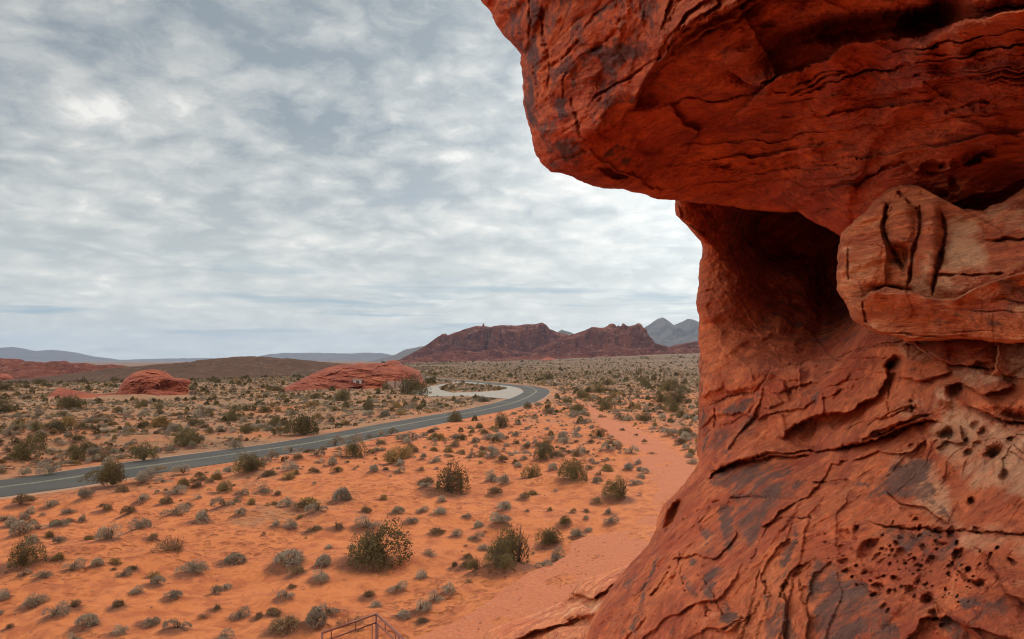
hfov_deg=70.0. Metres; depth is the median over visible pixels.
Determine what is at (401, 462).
cushion shrub
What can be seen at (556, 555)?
cushion shrub
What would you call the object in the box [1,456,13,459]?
brown shrub
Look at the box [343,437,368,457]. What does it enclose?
creosote bush
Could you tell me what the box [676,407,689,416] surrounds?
creosote bush
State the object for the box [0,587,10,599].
cushion shrub
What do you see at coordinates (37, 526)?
cushion shrub
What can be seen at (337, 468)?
creosote bush
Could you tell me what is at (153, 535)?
brown shrub
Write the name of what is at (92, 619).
cushion shrub
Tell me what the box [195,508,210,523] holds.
cushion shrub
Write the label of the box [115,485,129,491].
brown shrub
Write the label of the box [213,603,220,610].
brown shrub
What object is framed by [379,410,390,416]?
cushion shrub
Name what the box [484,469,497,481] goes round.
cushion shrub
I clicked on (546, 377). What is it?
creosote bush
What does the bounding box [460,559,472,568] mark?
brown shrub
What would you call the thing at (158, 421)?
straw shrub
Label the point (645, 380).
creosote bush
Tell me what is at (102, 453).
brown shrub
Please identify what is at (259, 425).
cushion shrub
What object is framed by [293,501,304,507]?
brown shrub
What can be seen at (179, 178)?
sky
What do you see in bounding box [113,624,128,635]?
cushion shrub
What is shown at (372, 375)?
outcrop
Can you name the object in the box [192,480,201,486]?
brown shrub
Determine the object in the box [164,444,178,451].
cushion shrub
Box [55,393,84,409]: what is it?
creosote bush
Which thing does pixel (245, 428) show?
creosote bush
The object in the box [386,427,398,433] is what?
cushion shrub
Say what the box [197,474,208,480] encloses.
brown shrub
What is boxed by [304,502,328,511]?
cushion shrub
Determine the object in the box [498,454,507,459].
brown shrub
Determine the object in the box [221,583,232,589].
cushion shrub
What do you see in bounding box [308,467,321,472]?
brown shrub
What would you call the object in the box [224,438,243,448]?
cushion shrub
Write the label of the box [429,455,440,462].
cushion shrub
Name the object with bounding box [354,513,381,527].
cushion shrub
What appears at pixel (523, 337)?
mountain ridge
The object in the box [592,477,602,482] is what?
cushion shrub
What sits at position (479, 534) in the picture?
cushion shrub
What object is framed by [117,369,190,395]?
boulder
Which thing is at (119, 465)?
creosote bush
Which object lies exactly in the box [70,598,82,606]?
brown shrub
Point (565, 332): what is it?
mountain peaks
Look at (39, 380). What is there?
creosote bush
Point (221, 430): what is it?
brown shrub
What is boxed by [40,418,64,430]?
creosote bush
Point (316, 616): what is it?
cushion shrub
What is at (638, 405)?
straw shrub
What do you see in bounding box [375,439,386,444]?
brown shrub
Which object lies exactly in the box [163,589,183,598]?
cushion shrub
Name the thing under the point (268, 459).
cushion shrub
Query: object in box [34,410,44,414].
cushion shrub
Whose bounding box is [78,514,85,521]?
cushion shrub
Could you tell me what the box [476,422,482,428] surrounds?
creosote bush
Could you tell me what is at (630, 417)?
cushion shrub
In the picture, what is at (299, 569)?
brown shrub
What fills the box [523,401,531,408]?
creosote bush
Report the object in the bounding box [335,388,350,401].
creosote bush
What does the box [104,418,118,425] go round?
creosote bush
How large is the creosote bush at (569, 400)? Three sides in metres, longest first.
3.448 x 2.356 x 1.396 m
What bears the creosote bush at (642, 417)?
on the ground
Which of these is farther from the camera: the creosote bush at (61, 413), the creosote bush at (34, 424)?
the creosote bush at (61, 413)
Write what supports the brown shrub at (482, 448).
on the ground
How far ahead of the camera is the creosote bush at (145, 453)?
54.09 m
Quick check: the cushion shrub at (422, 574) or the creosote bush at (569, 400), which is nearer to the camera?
the cushion shrub at (422, 574)
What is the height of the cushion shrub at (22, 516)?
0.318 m
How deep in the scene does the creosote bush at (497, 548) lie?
27.15 m
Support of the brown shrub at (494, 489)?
on the ground
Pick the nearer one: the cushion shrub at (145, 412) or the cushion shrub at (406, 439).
the cushion shrub at (406, 439)
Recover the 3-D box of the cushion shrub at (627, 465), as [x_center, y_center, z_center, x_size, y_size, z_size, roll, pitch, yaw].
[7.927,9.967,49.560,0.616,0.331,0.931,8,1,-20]
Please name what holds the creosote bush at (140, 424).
on the ground
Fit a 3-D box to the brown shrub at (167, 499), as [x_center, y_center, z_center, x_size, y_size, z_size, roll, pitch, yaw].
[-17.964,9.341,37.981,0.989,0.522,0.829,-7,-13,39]
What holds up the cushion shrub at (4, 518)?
on the ground
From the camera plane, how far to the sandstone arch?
4.51 m
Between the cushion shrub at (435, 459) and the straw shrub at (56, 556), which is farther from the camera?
the cushion shrub at (435, 459)
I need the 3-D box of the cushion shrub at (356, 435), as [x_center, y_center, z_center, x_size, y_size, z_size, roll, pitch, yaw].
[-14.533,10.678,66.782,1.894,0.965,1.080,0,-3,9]
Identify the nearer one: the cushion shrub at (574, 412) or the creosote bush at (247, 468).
the creosote bush at (247, 468)
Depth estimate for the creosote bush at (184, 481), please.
41.49 m
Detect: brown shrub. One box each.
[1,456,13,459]
[11,493,38,503]
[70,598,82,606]
[91,450,112,460]
[102,502,113,510]
[105,446,118,451]
[111,599,125,607]
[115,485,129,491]
[119,505,135,514]
[127,564,136,569]
[147,533,157,540]
[158,495,174,503]
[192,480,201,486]
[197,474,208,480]
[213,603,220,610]
[217,427,227,431]
[254,611,262,619]
[262,469,277,476]
[266,607,283,616]
[266,614,301,634]
[286,564,303,574]
[291,453,302,457]
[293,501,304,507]
[302,449,315,453]
[307,525,322,532]
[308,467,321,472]
[332,520,343,529]
[360,505,372,511]
[363,590,374,596]
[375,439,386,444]
[416,475,434,484]
[416,617,429,623]
[430,526,445,534]
[450,441,459,445]
[457,449,464,453]
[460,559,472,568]
[462,552,471,558]
[479,446,488,450]
[487,486,497,492]
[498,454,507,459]
[519,492,529,499]
[532,442,549,446]
[542,409,551,413]
[548,450,566,456]
[590,495,600,502]
[674,437,684,443]
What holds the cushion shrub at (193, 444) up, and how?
on the ground
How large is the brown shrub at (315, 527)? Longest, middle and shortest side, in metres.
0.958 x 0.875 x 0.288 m
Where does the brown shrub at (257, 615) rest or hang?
on the ground
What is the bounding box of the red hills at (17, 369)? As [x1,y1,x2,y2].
[0,358,128,378]
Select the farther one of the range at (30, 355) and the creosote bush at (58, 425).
the range at (30, 355)
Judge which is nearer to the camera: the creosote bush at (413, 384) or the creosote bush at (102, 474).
the creosote bush at (102, 474)
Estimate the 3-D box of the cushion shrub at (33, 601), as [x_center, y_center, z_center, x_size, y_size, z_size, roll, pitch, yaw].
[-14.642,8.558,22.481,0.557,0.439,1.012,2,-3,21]
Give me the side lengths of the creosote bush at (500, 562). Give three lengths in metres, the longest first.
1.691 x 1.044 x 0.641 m
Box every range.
[0,347,124,361]
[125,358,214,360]
[258,353,392,360]
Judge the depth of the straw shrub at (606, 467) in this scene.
49.50 m
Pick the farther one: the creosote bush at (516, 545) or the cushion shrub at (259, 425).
the cushion shrub at (259, 425)
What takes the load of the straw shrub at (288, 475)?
on the ground
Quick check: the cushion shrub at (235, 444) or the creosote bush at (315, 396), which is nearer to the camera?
the cushion shrub at (235, 444)
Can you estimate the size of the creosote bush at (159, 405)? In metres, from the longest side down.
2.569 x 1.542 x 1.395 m
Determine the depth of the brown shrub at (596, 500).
38.75 m
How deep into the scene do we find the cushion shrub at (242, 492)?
39.92 m
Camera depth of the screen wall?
195.94 m
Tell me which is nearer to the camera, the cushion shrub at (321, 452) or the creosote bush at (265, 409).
the cushion shrub at (321, 452)
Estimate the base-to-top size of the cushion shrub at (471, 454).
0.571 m
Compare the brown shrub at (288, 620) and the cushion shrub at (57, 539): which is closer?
the brown shrub at (288, 620)
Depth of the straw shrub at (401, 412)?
99.15 m
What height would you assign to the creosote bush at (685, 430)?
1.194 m
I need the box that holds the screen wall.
[386,380,404,387]
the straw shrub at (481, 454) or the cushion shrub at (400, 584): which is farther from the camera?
the straw shrub at (481, 454)
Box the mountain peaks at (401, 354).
[368,346,423,361]
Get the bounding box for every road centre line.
[0,377,535,486]
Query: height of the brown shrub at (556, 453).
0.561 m
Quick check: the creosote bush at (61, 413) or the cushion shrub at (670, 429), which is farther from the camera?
the creosote bush at (61, 413)
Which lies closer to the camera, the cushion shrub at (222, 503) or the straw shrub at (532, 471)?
the cushion shrub at (222, 503)
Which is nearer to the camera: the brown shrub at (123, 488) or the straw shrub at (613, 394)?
the brown shrub at (123, 488)
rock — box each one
[0,373,13,379]
[49,387,118,397]
[541,357,554,360]
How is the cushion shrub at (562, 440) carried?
on the ground
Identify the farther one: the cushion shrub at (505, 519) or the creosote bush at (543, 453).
the creosote bush at (543, 453)
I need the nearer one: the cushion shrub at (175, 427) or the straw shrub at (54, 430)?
the straw shrub at (54, 430)
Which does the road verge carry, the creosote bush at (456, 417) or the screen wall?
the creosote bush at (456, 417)
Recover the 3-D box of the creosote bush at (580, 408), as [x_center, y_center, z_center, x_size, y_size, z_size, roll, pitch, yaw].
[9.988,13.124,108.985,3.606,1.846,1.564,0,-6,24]
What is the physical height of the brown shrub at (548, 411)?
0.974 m
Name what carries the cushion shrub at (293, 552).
on the ground
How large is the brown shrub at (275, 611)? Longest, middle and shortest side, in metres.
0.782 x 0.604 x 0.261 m
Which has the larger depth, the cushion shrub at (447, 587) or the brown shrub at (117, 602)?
the cushion shrub at (447, 587)
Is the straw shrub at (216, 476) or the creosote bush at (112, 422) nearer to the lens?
the straw shrub at (216, 476)
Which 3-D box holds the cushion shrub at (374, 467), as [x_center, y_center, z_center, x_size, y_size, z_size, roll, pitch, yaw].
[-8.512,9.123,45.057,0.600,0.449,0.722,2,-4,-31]
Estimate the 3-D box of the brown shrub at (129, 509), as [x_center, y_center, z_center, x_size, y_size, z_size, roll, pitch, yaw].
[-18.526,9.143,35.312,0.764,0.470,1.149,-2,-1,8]
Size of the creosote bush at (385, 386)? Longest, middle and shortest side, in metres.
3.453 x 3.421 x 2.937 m
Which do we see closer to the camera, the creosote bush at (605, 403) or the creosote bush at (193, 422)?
the creosote bush at (193, 422)
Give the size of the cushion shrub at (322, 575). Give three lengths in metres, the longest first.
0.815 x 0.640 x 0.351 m
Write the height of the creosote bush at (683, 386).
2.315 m
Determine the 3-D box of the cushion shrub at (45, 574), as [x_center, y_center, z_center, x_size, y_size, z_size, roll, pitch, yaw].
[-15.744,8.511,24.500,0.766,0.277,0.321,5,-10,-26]
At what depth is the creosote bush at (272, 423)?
80.57 m
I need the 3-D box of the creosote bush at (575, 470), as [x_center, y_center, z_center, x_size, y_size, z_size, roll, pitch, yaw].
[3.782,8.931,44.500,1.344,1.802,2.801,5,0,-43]
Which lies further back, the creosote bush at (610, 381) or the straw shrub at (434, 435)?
the creosote bush at (610, 381)
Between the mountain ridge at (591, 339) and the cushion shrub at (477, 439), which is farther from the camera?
the mountain ridge at (591, 339)
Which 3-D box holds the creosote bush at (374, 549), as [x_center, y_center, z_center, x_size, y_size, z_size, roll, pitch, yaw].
[-4.968,8.305,27.494,2.639,1.826,2.298,0,-3,-5]
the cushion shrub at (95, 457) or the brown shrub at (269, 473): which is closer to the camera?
the brown shrub at (269, 473)
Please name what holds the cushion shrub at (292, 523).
on the ground
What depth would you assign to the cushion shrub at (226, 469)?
47.82 m
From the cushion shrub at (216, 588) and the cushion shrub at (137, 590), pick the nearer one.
the cushion shrub at (137, 590)
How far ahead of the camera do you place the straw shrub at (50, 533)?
30.98 m
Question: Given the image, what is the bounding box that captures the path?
[417,399,694,638]
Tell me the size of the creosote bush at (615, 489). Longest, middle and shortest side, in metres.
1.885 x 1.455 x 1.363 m
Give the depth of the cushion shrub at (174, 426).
74.15 m
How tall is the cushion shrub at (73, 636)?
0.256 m
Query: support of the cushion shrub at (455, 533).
on the ground
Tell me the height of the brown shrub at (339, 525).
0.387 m
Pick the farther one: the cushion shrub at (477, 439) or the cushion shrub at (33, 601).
the cushion shrub at (477, 439)
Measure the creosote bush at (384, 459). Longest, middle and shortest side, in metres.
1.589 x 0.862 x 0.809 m
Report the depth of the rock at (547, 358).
1407.99 m
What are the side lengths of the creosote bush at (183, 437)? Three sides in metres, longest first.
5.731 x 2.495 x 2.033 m
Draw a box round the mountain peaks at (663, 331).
[645,317,698,346]
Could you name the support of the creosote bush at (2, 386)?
on the ground
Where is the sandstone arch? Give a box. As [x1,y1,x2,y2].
[481,0,1023,638]
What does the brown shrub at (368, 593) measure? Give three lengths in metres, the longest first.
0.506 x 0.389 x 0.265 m
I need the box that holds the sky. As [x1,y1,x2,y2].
[0,0,701,359]
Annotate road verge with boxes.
[0,379,550,498]
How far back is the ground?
35.13 m
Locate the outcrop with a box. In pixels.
[284,360,425,391]
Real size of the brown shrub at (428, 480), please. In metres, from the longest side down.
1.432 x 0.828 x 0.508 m
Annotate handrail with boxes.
[321,613,404,638]
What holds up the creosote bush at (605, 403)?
on the ground
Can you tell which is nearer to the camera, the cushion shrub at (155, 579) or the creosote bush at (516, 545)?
the cushion shrub at (155, 579)
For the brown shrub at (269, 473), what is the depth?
45.22 m
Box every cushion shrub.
[0,515,13,520]
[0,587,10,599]
[1,428,15,434]
[2,516,19,527]
[8,423,20,429]
[8,520,31,535]
[17,467,31,474]
[17,568,32,575]
[19,513,30,520]
[20,506,35,514]
[20,591,50,607]
[24,533,41,543]
[30,521,48,529]
[30,570,53,577]
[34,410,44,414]
[34,459,62,473]
[41,598,71,616]
[43,500,58,507]
[47,518,71,526]
[52,536,66,542]
[60,508,77,512]
[61,557,86,569]
[63,431,72,437]
[67,633,83,638]
[74,613,101,625]
[77,487,91,496]
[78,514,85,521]
[84,417,100,422]
[87,448,101,453]
[87,454,101,460]
[90,557,105,565]
[93,523,124,539]
[100,454,114,465]
[107,448,120,452]
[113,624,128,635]
[114,568,131,576]
[118,408,128,413]
[122,425,131,430]
[126,438,137,444]
[126,517,153,530]
[129,585,143,594]
[134,470,150,479]
[137,475,146,481]
[138,493,150,501]
[139,410,148,415]
[141,467,163,478]
[143,616,161,627]
[147,464,167,470]
[150,575,166,585]
[154,477,173,481]
[157,422,178,430]
[157,502,190,515]
[161,618,192,629]
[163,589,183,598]
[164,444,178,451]
[166,484,187,494]
[169,424,182,430]
[170,464,191,472]
[174,558,209,572]
[186,441,196,446]
[192,408,209,416]
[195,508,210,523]
[210,496,235,506]
[210,584,221,595]
[216,626,234,638]
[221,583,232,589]
[222,466,234,471]
[223,552,246,563]
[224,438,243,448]
[229,605,250,618]
[231,495,241,502]
[235,488,248,494]
[255,422,266,427]
[256,483,273,492]
[260,455,271,463]
[264,424,273,430]
[266,449,279,458]
[272,548,304,566]
[276,589,294,597]
[277,496,295,506]
[280,458,300,469]
[283,445,297,452]
[283,518,297,527]
[303,605,327,628]
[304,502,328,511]
[309,448,325,455]
[311,568,329,582]
[314,554,331,566]
[314,602,341,613]
[326,434,345,444]
[327,457,336,463]
[331,488,351,500]
[340,411,352,416]
[343,433,363,440]
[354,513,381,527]
[363,410,374,414]
[369,464,377,470]
[370,600,381,606]
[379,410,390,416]
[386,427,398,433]
[387,580,406,591]
[391,506,404,512]
[393,431,418,439]
[394,466,405,472]
[395,459,403,464]
[395,609,411,618]
[403,436,411,441]
[405,516,417,522]
[416,505,428,510]
[416,569,426,578]
[416,598,432,610]
[419,482,431,486]
[423,547,435,555]
[427,589,444,601]
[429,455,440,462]
[433,506,445,513]
[441,580,454,593]
[447,434,460,438]
[451,529,463,535]
[466,451,475,457]
[468,531,484,539]
[472,396,488,401]
[472,437,479,441]
[473,520,483,527]
[476,542,489,549]
[482,433,494,438]
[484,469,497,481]
[486,448,498,456]
[489,510,509,521]
[490,513,512,522]
[496,432,505,439]
[496,474,508,482]
[496,501,511,509]
[534,559,553,566]
[548,463,557,469]
[549,546,564,560]
[557,431,567,438]
[557,436,571,443]
[569,410,579,414]
[570,527,587,535]
[571,430,581,436]
[571,444,585,453]
[579,418,591,423]
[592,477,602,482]
[601,443,614,449]
[603,514,618,522]
[613,409,625,417]
[622,416,633,419]
[624,464,632,469]
[625,444,638,452]
[628,479,643,484]
[640,467,650,472]
[663,428,676,433]
[680,431,691,439]
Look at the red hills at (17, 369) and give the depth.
718.00 m
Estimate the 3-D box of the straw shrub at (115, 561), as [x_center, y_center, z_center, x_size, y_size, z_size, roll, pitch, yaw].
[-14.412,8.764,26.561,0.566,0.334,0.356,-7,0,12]
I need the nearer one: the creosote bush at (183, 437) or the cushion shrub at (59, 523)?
the cushion shrub at (59, 523)
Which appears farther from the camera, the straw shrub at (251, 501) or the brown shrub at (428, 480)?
the brown shrub at (428, 480)
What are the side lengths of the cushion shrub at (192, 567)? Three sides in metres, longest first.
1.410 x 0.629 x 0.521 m
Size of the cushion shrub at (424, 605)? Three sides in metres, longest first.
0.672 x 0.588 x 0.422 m
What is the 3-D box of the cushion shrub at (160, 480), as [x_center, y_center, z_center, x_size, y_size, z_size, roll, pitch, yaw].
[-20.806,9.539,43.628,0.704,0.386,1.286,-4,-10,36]
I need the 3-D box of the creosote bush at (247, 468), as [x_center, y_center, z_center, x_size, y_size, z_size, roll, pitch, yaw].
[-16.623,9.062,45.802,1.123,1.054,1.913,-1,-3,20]
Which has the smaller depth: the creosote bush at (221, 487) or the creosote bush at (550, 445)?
the creosote bush at (221, 487)
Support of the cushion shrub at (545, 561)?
on the ground
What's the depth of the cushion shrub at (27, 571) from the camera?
24.75 m
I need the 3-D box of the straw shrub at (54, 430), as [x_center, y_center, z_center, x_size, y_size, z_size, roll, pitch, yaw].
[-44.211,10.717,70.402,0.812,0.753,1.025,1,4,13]
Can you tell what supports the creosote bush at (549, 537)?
on the ground
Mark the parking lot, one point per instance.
(509, 392)
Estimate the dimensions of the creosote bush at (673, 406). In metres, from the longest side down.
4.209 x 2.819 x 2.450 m
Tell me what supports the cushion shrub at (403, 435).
on the ground
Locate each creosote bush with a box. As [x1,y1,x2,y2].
[0,382,13,390]
[0,398,11,406]
[0,403,18,412]
[3,429,49,460]
[7,533,48,568]
[11,417,28,425]
[28,421,43,430]
[30,378,44,383]
[34,430,47,441]
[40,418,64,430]
[54,411,67,415]
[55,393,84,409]
[64,443,85,460]
[67,443,77,451]
[72,432,83,440]
[77,438,97,452]
[77,460,128,484]
[100,456,126,486]
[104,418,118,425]
[111,408,122,411]
[130,441,159,459]
[133,421,148,428]
[134,403,144,408]
[135,399,149,406]
[155,401,163,408]
[169,424,203,444]
[177,476,189,486]
[187,416,204,425]
[204,408,213,415]
[205,425,213,433]
[216,480,232,493]
[223,402,244,420]
[227,410,236,420]
[231,450,264,472]
[236,456,257,472]
[239,424,251,432]
[258,405,272,411]
[265,385,284,390]
[267,418,277,426]
[272,415,280,422]
[282,407,318,434]
[306,390,322,398]
[329,465,342,471]
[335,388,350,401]
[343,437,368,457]
[345,513,414,571]
[362,399,373,409]
[381,381,392,389]
[381,451,403,461]
[398,373,431,394]
[434,458,470,494]
[442,446,453,452]
[447,409,462,421]
[457,432,466,439]
[465,555,480,570]
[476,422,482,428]
[481,551,515,569]
[484,536,513,561]
[492,522,529,563]
[495,411,509,427]
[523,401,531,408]
[533,444,553,458]
[534,526,562,544]
[537,443,553,450]
[540,371,552,379]
[556,455,588,483]
[559,515,571,524]
[562,396,576,402]
[568,402,588,412]
[576,389,586,398]
[589,384,606,392]
[593,428,604,436]
[594,395,604,404]
[598,377,614,384]
[599,398,616,409]
[601,473,627,498]
[635,412,651,419]
[639,375,649,384]
[653,390,670,402]
[659,377,675,390]
[662,394,679,411]
[664,384,685,403]
[669,378,678,386]
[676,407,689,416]
[676,425,692,436]
[677,383,687,389]
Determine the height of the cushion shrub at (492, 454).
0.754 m
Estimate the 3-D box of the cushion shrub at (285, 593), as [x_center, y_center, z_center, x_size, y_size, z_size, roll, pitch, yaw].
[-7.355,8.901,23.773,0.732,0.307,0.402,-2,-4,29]
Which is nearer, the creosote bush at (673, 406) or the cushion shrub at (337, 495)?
the cushion shrub at (337, 495)
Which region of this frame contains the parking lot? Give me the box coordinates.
[413,382,522,398]
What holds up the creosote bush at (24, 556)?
on the ground
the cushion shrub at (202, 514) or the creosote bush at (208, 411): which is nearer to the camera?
the cushion shrub at (202, 514)
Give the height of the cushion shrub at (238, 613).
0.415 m
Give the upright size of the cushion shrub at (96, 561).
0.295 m
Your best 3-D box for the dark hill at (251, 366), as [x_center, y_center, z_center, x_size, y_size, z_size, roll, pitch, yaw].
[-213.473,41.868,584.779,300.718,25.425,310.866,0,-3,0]
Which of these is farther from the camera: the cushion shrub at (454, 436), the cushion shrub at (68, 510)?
the cushion shrub at (454, 436)
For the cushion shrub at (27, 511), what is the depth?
37.05 m
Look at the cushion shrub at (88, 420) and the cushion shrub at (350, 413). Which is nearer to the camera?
the cushion shrub at (88, 420)
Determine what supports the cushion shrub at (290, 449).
on the ground
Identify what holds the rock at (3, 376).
on the ground
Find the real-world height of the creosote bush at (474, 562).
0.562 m
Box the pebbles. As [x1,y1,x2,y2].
[0,452,689,638]
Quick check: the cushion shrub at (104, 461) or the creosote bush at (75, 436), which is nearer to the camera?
the cushion shrub at (104, 461)
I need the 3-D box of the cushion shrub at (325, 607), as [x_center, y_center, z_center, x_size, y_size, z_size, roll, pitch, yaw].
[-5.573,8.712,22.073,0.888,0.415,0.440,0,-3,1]
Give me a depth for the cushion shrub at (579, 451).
55.80 m
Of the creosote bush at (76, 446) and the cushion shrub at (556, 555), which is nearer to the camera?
the cushion shrub at (556, 555)
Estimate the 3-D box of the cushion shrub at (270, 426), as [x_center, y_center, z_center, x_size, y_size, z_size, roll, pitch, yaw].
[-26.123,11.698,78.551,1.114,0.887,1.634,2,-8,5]
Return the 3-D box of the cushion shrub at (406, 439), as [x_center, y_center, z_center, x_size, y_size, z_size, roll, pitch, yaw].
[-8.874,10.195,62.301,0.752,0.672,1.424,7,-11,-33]
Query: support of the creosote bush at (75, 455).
on the ground
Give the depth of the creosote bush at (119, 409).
103.96 m
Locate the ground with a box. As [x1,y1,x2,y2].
[0,353,699,638]
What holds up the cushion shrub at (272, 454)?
on the ground
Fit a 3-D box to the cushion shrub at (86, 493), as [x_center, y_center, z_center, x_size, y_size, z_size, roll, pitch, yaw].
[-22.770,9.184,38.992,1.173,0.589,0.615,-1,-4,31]
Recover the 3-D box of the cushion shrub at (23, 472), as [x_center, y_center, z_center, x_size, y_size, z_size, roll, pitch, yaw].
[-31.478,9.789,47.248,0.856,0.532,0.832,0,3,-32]
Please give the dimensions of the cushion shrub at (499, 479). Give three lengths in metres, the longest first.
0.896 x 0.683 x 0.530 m
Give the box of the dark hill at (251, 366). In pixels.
[0,356,431,382]
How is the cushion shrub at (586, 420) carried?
on the ground
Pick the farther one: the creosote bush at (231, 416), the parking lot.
the parking lot
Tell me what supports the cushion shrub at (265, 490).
on the ground
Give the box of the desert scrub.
[0,354,699,569]
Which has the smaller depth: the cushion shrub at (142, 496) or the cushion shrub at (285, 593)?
the cushion shrub at (285, 593)
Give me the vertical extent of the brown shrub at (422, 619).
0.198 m
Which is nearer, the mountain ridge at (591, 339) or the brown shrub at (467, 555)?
the brown shrub at (467, 555)
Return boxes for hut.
[352,379,362,383]
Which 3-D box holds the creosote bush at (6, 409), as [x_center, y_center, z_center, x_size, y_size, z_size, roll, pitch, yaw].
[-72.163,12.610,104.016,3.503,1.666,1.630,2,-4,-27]
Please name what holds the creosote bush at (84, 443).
on the ground
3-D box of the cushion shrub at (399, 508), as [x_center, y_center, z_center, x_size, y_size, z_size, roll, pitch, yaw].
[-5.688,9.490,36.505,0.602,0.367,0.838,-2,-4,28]
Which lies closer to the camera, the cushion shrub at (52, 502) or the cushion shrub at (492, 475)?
the cushion shrub at (52, 502)
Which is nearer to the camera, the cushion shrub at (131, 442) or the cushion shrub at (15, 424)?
the cushion shrub at (131, 442)
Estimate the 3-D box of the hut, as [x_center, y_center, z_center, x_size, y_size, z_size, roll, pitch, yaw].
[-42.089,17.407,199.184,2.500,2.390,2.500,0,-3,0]
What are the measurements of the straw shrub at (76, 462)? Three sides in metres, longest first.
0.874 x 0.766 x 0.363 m
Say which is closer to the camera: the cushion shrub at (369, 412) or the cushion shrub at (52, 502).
the cushion shrub at (52, 502)
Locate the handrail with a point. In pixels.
(377, 625)
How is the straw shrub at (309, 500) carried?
on the ground
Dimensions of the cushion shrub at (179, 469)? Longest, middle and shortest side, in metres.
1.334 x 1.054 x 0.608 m
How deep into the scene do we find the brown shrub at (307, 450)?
56.87 m
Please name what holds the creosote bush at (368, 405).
on the ground
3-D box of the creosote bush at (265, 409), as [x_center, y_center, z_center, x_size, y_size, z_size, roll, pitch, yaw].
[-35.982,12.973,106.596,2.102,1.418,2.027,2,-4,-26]
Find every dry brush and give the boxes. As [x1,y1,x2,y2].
[150,535,188,553]
[197,611,211,619]
[335,613,365,625]
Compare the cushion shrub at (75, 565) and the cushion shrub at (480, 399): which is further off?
the cushion shrub at (480, 399)
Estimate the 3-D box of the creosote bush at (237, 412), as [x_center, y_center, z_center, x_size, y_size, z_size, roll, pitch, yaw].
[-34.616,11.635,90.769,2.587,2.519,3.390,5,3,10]
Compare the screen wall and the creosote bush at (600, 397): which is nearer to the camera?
the creosote bush at (600, 397)
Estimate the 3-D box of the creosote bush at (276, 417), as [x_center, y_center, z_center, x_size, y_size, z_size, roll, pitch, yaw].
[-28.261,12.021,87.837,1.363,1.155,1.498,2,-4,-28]
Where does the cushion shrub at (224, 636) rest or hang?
on the ground
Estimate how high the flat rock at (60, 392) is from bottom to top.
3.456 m
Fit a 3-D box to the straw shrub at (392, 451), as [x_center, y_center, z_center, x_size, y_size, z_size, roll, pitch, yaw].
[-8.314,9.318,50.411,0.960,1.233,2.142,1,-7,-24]
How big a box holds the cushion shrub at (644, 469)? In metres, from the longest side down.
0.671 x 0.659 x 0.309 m
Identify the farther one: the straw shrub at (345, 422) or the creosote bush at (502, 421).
the straw shrub at (345, 422)
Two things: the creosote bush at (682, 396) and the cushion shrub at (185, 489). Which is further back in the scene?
the creosote bush at (682, 396)
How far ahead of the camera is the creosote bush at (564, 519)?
33.82 m
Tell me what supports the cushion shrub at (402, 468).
on the ground
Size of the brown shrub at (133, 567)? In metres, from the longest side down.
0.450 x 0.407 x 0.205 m
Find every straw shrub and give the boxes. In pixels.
[45,530,55,537]
[49,428,57,433]
[51,552,64,560]
[61,415,77,425]
[70,460,81,464]
[83,535,94,540]
[108,556,122,564]
[147,416,172,427]
[147,570,161,577]
[209,473,221,479]
[247,498,255,504]
[281,471,293,479]
[298,497,321,508]
[305,401,318,406]
[342,420,349,424]
[386,446,398,462]
[392,402,401,407]
[395,409,406,414]
[395,443,414,458]
[427,432,447,440]
[478,451,484,456]
[521,464,542,477]
[528,490,537,494]
[601,463,613,471]
[609,391,618,397]
[633,402,641,408]
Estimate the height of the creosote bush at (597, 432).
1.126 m
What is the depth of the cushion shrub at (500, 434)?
67.48 m
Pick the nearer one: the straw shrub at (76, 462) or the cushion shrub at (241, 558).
the cushion shrub at (241, 558)
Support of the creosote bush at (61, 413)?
on the ground
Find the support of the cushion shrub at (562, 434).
on the ground
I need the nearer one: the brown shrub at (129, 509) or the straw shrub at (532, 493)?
the brown shrub at (129, 509)
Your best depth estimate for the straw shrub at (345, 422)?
90.27 m
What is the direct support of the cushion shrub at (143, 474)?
on the ground
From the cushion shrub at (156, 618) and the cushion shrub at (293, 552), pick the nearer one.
the cushion shrub at (156, 618)
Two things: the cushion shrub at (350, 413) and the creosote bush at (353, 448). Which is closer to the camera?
the creosote bush at (353, 448)
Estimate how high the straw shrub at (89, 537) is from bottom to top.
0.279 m
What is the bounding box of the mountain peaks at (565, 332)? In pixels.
[558,330,572,334]
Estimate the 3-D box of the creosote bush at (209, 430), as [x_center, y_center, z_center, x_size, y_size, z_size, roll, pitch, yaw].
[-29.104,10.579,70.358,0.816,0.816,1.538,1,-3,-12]
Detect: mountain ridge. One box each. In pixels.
[385,322,567,362]
[399,348,530,362]
[492,346,699,360]
[529,323,699,354]
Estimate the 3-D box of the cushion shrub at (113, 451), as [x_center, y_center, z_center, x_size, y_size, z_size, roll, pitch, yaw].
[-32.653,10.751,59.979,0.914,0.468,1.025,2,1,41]
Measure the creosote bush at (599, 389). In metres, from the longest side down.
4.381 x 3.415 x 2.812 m
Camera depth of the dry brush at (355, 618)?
21.28 m
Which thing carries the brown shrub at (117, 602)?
on the ground
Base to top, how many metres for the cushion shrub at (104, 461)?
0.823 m
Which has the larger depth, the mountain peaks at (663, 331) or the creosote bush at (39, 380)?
the mountain peaks at (663, 331)
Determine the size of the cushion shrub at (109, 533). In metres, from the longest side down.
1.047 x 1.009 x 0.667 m
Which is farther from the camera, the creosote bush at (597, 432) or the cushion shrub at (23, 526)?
the creosote bush at (597, 432)

